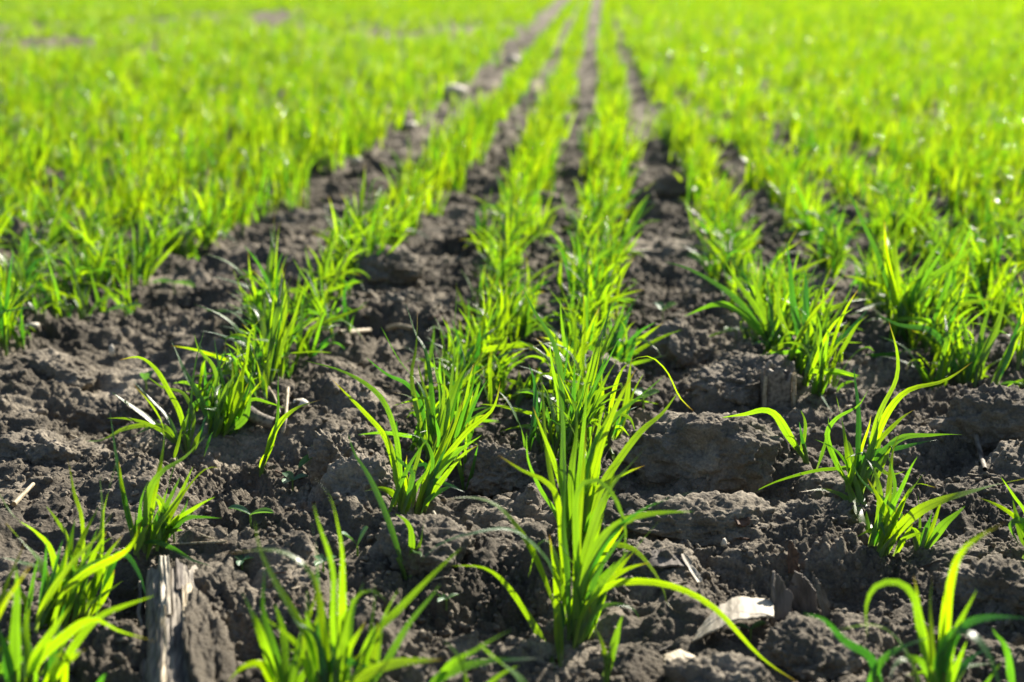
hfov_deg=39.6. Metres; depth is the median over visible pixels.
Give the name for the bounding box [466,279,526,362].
young wheat plant
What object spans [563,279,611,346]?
young wheat plant
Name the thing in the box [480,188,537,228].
young wheat plant
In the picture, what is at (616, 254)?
young wheat plant
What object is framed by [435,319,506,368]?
young wheat plant
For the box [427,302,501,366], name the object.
young wheat plant
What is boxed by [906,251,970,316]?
young wheat plant
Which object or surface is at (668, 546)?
soil clod
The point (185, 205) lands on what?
young wheat plant
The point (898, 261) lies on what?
young wheat plant
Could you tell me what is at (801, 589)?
stalk shard
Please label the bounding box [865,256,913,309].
young wheat plant
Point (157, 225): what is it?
young wheat plant
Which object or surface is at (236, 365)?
young wheat plant
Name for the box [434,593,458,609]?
weed seedling
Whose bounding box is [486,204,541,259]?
young wheat plant
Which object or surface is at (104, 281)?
young wheat plant
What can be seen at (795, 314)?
young wheat plant
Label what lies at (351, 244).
young wheat plant
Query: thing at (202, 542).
straw
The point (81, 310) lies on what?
young wheat plant
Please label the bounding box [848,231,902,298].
young wheat plant
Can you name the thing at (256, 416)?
stalk piece
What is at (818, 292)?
young wheat plant
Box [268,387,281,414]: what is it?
straw
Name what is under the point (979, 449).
twig
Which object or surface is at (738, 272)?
young wheat plant
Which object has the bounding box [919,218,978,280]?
young wheat plant
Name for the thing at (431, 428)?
young wheat plant
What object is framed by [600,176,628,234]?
young wheat plant
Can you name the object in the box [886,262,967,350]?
young wheat plant
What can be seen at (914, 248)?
young wheat plant
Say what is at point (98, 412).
soil clod
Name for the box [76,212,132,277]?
young wheat plant
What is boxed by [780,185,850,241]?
young wheat plant
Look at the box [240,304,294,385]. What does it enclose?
young wheat plant
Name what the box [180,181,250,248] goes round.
young wheat plant
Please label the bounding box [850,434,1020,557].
young wheat plant
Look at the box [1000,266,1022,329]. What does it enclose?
young wheat plant
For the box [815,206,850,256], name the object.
young wheat plant
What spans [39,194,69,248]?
young wheat plant
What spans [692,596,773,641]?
dry husk
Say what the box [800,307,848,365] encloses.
young wheat plant
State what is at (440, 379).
young wheat plant
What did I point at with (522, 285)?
young wheat plant
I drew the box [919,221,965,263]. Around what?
young wheat plant
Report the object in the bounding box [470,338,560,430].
young wheat plant
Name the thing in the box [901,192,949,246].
young wheat plant
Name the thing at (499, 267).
young wheat plant
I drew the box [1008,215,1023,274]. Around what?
young wheat plant
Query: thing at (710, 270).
young wheat plant
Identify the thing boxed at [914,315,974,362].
young wheat plant
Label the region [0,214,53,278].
young wheat plant
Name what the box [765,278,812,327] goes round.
young wheat plant
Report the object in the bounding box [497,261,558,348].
young wheat plant
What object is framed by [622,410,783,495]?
soil clod
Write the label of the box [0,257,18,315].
young wheat plant
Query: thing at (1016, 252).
young wheat plant
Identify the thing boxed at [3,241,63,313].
young wheat plant
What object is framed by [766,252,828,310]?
young wheat plant
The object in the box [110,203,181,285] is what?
young wheat plant
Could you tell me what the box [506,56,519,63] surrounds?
pale chip
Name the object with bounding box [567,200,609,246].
young wheat plant
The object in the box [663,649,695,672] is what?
dry husk
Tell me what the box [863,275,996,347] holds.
young wheat plant
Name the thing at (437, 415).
young wheat plant
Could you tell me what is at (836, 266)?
young wheat plant
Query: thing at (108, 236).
young wheat plant
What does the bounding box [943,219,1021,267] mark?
young wheat plant
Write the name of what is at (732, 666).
soil clod
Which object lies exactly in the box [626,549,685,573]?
soil flake
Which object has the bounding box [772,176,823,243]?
young wheat plant
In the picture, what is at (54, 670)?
young wheat plant
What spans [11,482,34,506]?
straw
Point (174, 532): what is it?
weed seedling
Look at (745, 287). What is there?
young wheat plant
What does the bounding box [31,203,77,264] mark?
young wheat plant
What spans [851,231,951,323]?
young wheat plant
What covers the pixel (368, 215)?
young wheat plant
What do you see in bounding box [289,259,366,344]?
young wheat plant
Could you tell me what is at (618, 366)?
soil clod
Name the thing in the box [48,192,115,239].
young wheat plant
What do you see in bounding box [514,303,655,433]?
young wheat plant
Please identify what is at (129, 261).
young wheat plant
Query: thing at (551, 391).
young wheat plant
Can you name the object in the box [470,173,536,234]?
young wheat plant
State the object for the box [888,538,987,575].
soil clod
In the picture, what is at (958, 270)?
young wheat plant
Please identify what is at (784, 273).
young wheat plant
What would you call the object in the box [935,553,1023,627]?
soil clod
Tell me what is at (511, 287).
young wheat plant
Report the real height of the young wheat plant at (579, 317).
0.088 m
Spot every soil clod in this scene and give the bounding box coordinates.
[0,428,112,466]
[16,348,96,390]
[66,394,148,434]
[193,557,251,620]
[306,429,362,486]
[320,451,395,501]
[347,244,423,285]
[367,513,475,575]
[377,289,430,308]
[463,439,540,497]
[539,350,653,408]
[616,490,794,547]
[617,537,697,589]
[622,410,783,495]
[629,188,663,221]
[636,317,721,368]
[647,174,693,197]
[662,651,770,681]
[690,352,803,409]
[755,611,864,681]
[769,495,859,528]
[832,285,879,295]
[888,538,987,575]
[926,382,1023,450]
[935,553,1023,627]
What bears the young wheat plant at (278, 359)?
on the ground
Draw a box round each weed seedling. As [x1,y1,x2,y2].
[107,302,142,316]
[140,371,153,389]
[152,278,194,294]
[166,518,178,542]
[229,504,273,527]
[234,555,253,569]
[282,471,307,490]
[298,454,311,468]
[314,554,335,572]
[342,526,367,555]
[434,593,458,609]
[632,387,658,408]
[655,302,676,319]
[724,326,747,339]
[735,620,765,641]
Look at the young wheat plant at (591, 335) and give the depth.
1.47 m
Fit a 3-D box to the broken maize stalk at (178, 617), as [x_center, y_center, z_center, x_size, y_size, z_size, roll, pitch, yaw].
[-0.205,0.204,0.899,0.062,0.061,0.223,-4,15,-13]
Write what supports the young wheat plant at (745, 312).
on the ground
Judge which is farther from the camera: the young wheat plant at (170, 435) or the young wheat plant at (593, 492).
the young wheat plant at (170, 435)
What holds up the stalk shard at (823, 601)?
on the ground
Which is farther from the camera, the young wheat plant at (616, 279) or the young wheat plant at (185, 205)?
the young wheat plant at (185, 205)
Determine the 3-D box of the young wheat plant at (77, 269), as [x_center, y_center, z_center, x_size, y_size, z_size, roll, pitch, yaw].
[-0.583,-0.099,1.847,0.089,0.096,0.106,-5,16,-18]
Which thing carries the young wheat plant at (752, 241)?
on the ground
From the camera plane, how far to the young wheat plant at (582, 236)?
2.09 m
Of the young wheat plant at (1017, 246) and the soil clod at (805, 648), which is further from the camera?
the young wheat plant at (1017, 246)
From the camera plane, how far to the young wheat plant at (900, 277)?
1.76 m
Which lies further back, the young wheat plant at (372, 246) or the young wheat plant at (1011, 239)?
the young wheat plant at (1011, 239)
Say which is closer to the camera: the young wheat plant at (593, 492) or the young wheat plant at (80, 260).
the young wheat plant at (593, 492)
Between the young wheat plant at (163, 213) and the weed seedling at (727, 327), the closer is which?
the weed seedling at (727, 327)
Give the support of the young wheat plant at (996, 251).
on the ground
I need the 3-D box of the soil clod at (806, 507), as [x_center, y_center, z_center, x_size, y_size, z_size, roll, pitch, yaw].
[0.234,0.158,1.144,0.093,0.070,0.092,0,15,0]
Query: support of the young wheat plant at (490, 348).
on the ground
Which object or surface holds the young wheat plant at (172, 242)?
on the ground
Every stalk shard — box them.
[770,571,793,625]
[787,541,800,572]
[788,571,817,614]
[812,572,830,618]
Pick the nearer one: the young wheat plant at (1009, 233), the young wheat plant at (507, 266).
the young wheat plant at (507, 266)
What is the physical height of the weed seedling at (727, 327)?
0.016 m
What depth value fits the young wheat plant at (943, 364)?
1.48 m
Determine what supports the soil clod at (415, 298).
on the ground
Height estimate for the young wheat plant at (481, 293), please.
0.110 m
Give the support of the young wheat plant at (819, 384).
on the ground
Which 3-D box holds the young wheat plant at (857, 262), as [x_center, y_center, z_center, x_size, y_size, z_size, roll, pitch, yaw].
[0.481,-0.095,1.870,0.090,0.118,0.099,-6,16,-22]
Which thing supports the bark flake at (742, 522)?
on the soil clod at (708, 514)
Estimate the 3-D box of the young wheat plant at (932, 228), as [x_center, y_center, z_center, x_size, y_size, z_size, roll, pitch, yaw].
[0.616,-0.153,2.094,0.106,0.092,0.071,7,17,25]
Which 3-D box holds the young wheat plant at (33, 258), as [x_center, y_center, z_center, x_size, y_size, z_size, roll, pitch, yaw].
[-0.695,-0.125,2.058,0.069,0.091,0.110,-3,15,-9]
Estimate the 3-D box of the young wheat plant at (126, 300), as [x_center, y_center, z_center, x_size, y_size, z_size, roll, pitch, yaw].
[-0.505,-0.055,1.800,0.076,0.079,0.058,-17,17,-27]
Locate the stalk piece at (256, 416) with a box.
[243,405,274,427]
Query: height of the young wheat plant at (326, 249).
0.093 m
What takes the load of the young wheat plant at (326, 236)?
on the ground
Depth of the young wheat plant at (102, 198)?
2.23 m
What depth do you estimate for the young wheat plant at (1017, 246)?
2.04 m
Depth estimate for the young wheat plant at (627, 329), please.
1.53 m
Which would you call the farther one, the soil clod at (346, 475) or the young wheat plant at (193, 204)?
the young wheat plant at (193, 204)
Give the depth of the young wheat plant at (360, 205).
2.07 m
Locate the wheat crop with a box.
[0,0,1023,651]
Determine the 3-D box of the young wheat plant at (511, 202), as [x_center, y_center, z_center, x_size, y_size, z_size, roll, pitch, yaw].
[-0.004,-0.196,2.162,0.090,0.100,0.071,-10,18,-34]
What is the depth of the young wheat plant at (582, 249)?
1.98 m
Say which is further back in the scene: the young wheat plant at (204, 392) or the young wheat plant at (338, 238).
the young wheat plant at (338, 238)
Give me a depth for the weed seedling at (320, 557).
0.98 m
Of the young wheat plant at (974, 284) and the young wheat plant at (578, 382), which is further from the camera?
the young wheat plant at (974, 284)
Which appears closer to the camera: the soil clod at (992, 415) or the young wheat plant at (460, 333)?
the soil clod at (992, 415)
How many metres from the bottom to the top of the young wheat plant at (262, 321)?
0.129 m
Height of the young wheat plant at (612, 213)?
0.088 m
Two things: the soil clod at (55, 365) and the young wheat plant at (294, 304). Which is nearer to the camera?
the soil clod at (55, 365)
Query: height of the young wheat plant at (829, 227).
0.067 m
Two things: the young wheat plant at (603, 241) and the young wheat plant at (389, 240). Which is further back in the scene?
the young wheat plant at (389, 240)
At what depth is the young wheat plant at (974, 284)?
1.79 m
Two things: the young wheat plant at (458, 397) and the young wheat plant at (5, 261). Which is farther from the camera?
the young wheat plant at (5, 261)
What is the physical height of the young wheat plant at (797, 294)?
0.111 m
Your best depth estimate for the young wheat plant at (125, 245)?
2.07 m
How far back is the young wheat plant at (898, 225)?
2.16 m
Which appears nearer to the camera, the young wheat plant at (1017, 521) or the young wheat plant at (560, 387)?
the young wheat plant at (1017, 521)
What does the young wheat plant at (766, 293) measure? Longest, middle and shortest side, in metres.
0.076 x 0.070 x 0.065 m
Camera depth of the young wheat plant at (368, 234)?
2.02 m
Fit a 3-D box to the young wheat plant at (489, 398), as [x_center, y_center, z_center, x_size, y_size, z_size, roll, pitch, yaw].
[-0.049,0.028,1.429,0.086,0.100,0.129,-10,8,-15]
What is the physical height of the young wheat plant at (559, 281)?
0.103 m
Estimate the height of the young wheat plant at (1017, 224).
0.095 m
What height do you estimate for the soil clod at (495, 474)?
0.061 m
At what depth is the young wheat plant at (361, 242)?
1.99 m
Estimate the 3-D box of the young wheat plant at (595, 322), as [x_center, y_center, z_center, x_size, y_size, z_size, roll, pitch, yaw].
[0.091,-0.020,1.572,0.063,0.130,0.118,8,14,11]
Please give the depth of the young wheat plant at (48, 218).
2.22 m
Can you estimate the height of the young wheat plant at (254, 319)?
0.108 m
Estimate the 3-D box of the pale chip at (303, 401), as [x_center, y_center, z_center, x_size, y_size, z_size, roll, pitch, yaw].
[-0.202,0.060,1.365,0.017,0.010,0.013,0,15,0]
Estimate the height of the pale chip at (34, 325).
0.009 m
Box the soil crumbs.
[0,129,1023,681]
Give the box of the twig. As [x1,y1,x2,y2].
[973,433,986,471]
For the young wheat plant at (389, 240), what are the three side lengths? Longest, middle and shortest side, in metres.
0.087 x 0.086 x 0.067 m
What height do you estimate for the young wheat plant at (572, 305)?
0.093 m
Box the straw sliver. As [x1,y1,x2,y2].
[680,553,701,582]
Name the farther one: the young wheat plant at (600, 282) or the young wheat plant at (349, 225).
the young wheat plant at (349, 225)
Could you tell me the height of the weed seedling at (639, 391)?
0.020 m
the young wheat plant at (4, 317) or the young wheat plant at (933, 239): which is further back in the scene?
the young wheat plant at (933, 239)
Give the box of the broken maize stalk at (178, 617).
[137,555,238,681]
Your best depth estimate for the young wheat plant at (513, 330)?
1.65 m
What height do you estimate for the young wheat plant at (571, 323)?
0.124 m
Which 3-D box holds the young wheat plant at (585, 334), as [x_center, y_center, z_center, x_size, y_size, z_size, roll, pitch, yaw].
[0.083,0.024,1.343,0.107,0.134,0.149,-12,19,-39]
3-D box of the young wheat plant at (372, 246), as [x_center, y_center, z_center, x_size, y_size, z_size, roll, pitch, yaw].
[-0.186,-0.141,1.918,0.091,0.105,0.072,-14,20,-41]
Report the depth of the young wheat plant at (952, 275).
1.67 m
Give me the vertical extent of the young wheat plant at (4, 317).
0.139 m
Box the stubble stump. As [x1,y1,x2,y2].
[760,360,795,408]
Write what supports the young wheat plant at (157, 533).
on the ground
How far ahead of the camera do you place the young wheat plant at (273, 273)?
1.68 m
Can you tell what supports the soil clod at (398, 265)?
on the ground
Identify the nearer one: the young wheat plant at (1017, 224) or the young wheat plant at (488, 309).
the young wheat plant at (488, 309)
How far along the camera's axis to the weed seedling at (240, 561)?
1.01 m
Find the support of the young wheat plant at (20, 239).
on the ground
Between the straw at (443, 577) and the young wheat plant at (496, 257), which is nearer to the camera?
the straw at (443, 577)
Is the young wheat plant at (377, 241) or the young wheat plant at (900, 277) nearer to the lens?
the young wheat plant at (900, 277)
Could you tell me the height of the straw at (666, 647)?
0.008 m
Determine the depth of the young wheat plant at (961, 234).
2.10 m
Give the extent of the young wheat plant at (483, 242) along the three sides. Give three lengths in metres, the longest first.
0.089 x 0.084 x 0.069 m
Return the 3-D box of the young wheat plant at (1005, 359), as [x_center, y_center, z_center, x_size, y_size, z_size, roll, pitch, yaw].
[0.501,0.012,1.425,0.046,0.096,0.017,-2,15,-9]
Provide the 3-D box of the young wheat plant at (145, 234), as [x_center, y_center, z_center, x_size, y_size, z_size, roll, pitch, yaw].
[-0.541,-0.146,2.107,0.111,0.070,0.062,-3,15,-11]
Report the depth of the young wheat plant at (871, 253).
1.98 m
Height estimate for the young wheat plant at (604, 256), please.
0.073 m
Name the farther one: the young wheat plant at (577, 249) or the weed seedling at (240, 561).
the young wheat plant at (577, 249)
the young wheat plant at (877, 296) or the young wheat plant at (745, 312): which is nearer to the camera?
the young wheat plant at (745, 312)
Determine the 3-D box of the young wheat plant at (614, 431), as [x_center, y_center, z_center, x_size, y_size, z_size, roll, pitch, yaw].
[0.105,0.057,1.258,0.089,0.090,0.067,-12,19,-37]
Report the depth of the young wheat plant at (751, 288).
1.62 m
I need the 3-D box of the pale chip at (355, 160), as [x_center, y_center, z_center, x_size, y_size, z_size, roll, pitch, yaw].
[-0.337,-0.391,3.072,0.026,0.015,0.017,0,15,0]
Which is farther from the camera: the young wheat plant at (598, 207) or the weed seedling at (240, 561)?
the young wheat plant at (598, 207)
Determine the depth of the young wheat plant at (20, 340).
1.60 m
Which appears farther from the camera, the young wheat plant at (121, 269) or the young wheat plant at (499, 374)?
the young wheat plant at (121, 269)
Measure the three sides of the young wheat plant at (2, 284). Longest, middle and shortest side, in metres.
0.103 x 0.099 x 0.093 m
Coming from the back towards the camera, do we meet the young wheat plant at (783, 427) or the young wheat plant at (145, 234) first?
the young wheat plant at (145, 234)
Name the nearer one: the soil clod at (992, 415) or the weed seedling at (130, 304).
the soil clod at (992, 415)
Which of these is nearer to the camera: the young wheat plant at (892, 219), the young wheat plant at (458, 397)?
the young wheat plant at (458, 397)
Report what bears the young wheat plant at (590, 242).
on the ground
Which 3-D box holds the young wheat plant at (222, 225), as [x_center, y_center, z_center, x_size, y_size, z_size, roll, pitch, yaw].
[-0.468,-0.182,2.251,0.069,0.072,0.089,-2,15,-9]
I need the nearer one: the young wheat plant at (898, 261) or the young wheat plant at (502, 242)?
the young wheat plant at (898, 261)
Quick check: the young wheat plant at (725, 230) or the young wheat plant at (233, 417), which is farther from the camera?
the young wheat plant at (725, 230)
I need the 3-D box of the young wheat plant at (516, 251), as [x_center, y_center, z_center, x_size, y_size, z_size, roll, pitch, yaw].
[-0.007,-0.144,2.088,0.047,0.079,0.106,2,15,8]
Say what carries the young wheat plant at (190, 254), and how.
on the ground
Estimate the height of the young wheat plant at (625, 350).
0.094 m
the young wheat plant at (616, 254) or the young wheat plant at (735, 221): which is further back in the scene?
the young wheat plant at (735, 221)
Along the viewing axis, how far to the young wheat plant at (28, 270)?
1.74 m
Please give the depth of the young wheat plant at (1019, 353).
1.50 m
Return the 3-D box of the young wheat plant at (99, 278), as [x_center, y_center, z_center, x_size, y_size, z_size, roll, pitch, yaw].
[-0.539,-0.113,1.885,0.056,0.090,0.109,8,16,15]
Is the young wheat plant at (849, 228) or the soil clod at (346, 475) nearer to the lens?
the soil clod at (346, 475)
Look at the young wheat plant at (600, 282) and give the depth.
1.70 m
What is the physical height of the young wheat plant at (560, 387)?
0.157 m
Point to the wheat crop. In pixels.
(46, 132)
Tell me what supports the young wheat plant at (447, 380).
on the ground
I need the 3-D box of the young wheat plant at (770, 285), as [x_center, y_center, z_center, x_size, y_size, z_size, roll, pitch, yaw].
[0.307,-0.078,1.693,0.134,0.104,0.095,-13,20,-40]
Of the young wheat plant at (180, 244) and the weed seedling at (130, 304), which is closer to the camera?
the weed seedling at (130, 304)
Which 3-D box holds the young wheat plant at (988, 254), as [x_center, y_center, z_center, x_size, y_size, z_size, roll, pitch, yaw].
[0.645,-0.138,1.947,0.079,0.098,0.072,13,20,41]
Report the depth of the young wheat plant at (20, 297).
1.65 m
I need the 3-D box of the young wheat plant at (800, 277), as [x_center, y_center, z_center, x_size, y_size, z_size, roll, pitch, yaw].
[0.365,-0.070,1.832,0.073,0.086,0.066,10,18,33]
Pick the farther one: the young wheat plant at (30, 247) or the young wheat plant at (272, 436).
the young wheat plant at (30, 247)
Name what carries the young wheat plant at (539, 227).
on the ground
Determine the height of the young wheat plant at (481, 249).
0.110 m
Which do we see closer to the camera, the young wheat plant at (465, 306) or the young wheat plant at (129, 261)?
the young wheat plant at (465, 306)
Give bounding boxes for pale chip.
[25,322,39,329]
[109,344,114,356]
[293,398,308,406]
[349,157,361,163]
[402,121,416,129]
[443,84,467,94]
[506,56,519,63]
[721,538,726,547]
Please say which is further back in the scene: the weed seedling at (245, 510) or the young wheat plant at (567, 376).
the young wheat plant at (567, 376)
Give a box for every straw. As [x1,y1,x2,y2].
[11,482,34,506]
[152,540,226,546]
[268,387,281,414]
[281,386,289,432]
[337,328,371,335]
[386,323,412,330]
[432,576,455,579]
[658,640,682,651]
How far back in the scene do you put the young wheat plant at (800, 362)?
1.46 m
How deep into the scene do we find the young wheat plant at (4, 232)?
2.23 m
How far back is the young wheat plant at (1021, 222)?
2.22 m
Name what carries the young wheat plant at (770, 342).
on the ground
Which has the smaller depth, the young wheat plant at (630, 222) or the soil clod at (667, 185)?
the young wheat plant at (630, 222)
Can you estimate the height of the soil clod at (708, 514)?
0.054 m
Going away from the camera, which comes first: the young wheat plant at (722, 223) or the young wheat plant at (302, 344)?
the young wheat plant at (302, 344)
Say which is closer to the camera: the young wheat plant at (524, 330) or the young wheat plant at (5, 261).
the young wheat plant at (524, 330)
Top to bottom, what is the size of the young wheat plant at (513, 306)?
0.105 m
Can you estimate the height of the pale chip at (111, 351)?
0.018 m
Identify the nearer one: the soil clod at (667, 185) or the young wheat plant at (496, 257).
the young wheat plant at (496, 257)
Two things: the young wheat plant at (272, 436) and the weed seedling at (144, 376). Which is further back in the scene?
the weed seedling at (144, 376)
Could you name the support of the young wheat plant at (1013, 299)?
on the ground
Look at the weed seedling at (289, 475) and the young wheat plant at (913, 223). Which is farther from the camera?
the young wheat plant at (913, 223)
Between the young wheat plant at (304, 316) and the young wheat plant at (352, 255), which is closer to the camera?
the young wheat plant at (304, 316)
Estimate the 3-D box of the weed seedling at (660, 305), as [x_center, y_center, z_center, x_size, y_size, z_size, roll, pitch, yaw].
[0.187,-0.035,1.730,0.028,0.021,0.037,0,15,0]
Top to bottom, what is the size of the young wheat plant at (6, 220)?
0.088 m
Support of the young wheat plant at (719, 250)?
on the ground
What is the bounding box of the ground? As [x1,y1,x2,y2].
[0,0,1023,681]
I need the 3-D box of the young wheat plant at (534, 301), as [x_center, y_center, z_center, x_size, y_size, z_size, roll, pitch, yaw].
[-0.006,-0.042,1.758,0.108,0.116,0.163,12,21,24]
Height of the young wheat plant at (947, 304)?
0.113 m
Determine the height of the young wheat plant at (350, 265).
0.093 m
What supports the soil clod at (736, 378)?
on the ground
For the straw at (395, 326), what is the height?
0.012 m
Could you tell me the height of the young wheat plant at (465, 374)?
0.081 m
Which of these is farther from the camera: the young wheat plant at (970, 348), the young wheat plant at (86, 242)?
the young wheat plant at (86, 242)
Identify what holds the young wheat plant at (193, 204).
on the ground
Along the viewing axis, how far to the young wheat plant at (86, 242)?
2.12 m
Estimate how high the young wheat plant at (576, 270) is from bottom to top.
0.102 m
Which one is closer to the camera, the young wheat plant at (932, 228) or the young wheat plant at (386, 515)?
the young wheat plant at (386, 515)
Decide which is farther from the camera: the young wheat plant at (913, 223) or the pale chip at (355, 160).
the pale chip at (355, 160)
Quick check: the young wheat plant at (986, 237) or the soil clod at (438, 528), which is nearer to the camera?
the soil clod at (438, 528)
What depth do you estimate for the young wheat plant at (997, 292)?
1.73 m
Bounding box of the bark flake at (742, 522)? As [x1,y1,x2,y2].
[734,516,749,527]
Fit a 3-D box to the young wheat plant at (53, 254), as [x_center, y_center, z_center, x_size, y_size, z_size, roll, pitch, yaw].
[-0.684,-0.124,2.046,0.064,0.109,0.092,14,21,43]
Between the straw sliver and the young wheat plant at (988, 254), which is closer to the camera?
the straw sliver
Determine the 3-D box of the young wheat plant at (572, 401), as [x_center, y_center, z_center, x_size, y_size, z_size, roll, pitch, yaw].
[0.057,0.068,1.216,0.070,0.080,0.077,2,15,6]
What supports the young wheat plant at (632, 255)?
on the ground
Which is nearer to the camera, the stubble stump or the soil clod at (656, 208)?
the stubble stump
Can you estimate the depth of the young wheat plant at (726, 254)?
2.04 m
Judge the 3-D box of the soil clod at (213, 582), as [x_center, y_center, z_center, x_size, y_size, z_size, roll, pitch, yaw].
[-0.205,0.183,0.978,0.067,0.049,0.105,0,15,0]
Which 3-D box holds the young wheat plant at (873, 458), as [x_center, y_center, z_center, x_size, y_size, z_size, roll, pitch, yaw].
[0.309,0.072,1.145,0.169,0.156,0.162,-8,17,-27]
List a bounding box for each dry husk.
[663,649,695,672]
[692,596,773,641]
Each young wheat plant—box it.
[0,184,72,227]
[0,192,29,235]
[0,194,27,234]
[0,205,66,276]
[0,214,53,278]
[0,235,53,293]
[0,248,39,355]
[0,248,50,302]
[0,253,52,296]
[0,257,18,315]
[0,267,42,336]
[0,271,39,349]
[0,458,145,632]
[0,570,152,681]
[2,222,72,283]
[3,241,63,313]
[3,247,44,291]
[11,226,50,281]
[19,236,64,318]
[25,225,97,296]
[28,255,114,319]
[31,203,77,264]
[31,228,92,282]
[32,254,78,316]
[33,187,78,244]
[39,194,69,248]
[47,255,119,304]
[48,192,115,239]
[60,227,127,281]
[62,204,101,252]
[66,190,137,245]
[67,210,95,250]
[69,223,143,290]
[71,213,125,263]
[73,227,129,289]
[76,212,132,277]
[78,237,122,284]
[81,176,120,228]
[85,269,140,314]
[86,328,213,457]
[87,209,132,264]
[87,218,132,266]
[92,228,160,276]
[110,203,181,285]
[110,386,219,565]
[111,244,152,278]
[119,193,181,233]
[123,209,164,267]
[128,224,180,261]
[136,181,217,259]
[142,192,188,260]
[145,208,185,254]
[162,175,221,239]
[167,164,207,229]
[167,196,218,245]
[171,314,280,437]
[175,329,290,385]
[176,342,257,410]
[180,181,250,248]
[180,205,209,259]
[195,268,329,386]
[204,202,236,239]
[205,213,309,310]
[207,247,344,335]
[214,322,279,418]
[219,280,276,346]
[221,267,321,378]
[226,485,460,681]
[227,333,269,388]
[229,254,327,335]
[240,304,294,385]
[259,374,314,476]
[260,292,324,345]
[282,251,342,319]
[283,250,319,317]
[286,271,362,315]
[287,290,366,365]
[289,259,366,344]
[301,226,350,287]
[305,360,499,514]
[308,225,368,292]
[312,217,369,278]
[315,239,365,285]
[317,204,362,250]
[318,213,364,306]
[320,189,414,254]
[321,196,386,271]
[324,215,406,257]
[328,163,401,247]
[333,195,384,253]
[338,220,388,250]
[344,199,397,232]
[344,216,367,255]
[345,630,535,681]
[348,191,387,230]
[348,435,424,580]
[354,201,411,256]
[359,390,475,451]
[368,306,491,489]
[379,179,433,245]
[379,203,422,246]
[399,375,476,445]
[404,319,503,381]
[408,359,479,415]
[416,320,491,418]
[420,430,796,681]
[425,334,495,390]
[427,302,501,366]
[429,308,488,363]
[431,285,517,379]
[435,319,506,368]
[435,351,497,427]
[438,356,479,413]
[455,275,500,335]
[459,273,540,367]
[461,245,519,317]
[463,191,502,255]
[463,228,519,275]
[463,281,550,339]
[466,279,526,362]
[469,227,531,282]
[469,247,561,317]
[469,257,560,320]
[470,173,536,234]
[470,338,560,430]
[474,240,527,281]
[475,241,524,286]
[476,197,540,256]
[476,224,512,291]
[476,274,538,332]
[477,269,524,342]
[478,197,529,234]
[479,234,537,289]
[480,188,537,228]
[482,383,570,450]
[484,252,531,296]
[484,271,541,309]
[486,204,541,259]
[490,221,521,266]
[492,183,541,229]
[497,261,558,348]
[499,340,622,466]
[501,205,533,242]
[512,300,584,417]
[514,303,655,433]
[520,284,620,458]
[520,309,600,366]
[526,198,565,242]
[526,281,604,368]
[526,354,677,556]
[529,295,642,439]
[537,330,620,371]
[540,355,604,419]
[541,198,600,276]
[542,231,623,292]
[543,373,609,454]
[544,269,643,336]
[548,227,606,271]
[551,254,637,325]
[552,234,615,305]
[552,271,620,331]
[554,194,619,261]
[556,247,632,328]
[557,212,612,305]
[558,239,641,267]
[561,217,627,279]
[561,276,628,345]
[563,195,628,229]
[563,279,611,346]
[565,365,602,421]
[566,194,605,239]
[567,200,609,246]
[567,275,616,350]
[568,296,622,360]
[574,205,641,271]
[575,171,630,234]
[577,244,635,312]
[579,209,658,261]
[581,223,643,264]
[582,226,639,277]
[593,356,691,468]
[594,615,622,681]
[596,194,654,251]
[598,304,634,355]
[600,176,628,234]
[600,295,679,364]
[667,262,802,349]
[680,200,744,239]
[682,221,728,283]
[693,198,721,252]
[697,215,755,272]
[700,185,756,235]
[702,206,753,239]
[703,211,760,276]
[703,215,756,263]
[704,205,762,261]
[709,263,794,343]
[712,200,761,243]
[713,241,786,315]
[718,242,754,286]
[720,208,762,264]
[722,234,753,290]
[724,407,828,468]
[725,223,764,275]
[730,238,831,315]
[736,248,778,282]
[750,297,801,353]
[752,262,788,312]
[753,228,801,302]
[754,252,818,299]
[754,323,971,553]
[764,295,858,381]
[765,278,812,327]
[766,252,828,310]
[766,255,829,341]
[768,242,869,413]
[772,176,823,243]
[775,269,861,331]
[776,290,873,396]
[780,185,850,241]
[783,221,846,268]
[784,262,818,290]
[791,195,872,237]
[797,208,848,242]
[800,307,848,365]
[806,195,880,255]
[806,523,1023,681]
[811,203,854,269]
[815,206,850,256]
[815,215,865,279]
[834,240,938,311]
[840,230,910,289]
[842,243,883,284]
[845,180,901,242]
[845,185,980,357]
[845,231,903,278]
[846,249,902,312]
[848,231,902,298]
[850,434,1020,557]
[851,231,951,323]
[856,250,940,283]
[857,243,912,291]
[859,165,921,247]
[861,246,915,291]
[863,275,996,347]
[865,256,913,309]
[876,207,915,258]
[876,258,921,309]
[879,292,1006,389]
[880,303,965,390]
[882,267,997,355]
[883,175,944,246]
[884,203,958,253]
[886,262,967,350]
[895,209,957,262]
[899,273,928,346]
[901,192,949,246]
[905,493,964,550]
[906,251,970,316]
[910,208,951,267]
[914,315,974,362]
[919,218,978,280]
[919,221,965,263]
[920,223,986,316]
[923,203,986,257]
[923,302,971,381]
[933,244,1019,317]
[938,244,989,288]
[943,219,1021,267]
[944,216,996,270]
[945,214,978,239]
[955,188,1021,250]
[956,215,998,294]
[958,215,1017,275]
[959,256,1023,330]
[966,218,1023,284]
[976,299,1023,370]
[977,254,1023,316]
[977,479,1023,558]
[986,253,1023,312]
[986,264,1023,325]
[987,203,1021,250]
[991,201,1023,246]
[991,307,1023,387]
[998,217,1023,251]
[1000,220,1023,235]
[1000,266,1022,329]
[1001,237,1023,255]
[1003,211,1023,273]
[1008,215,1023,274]

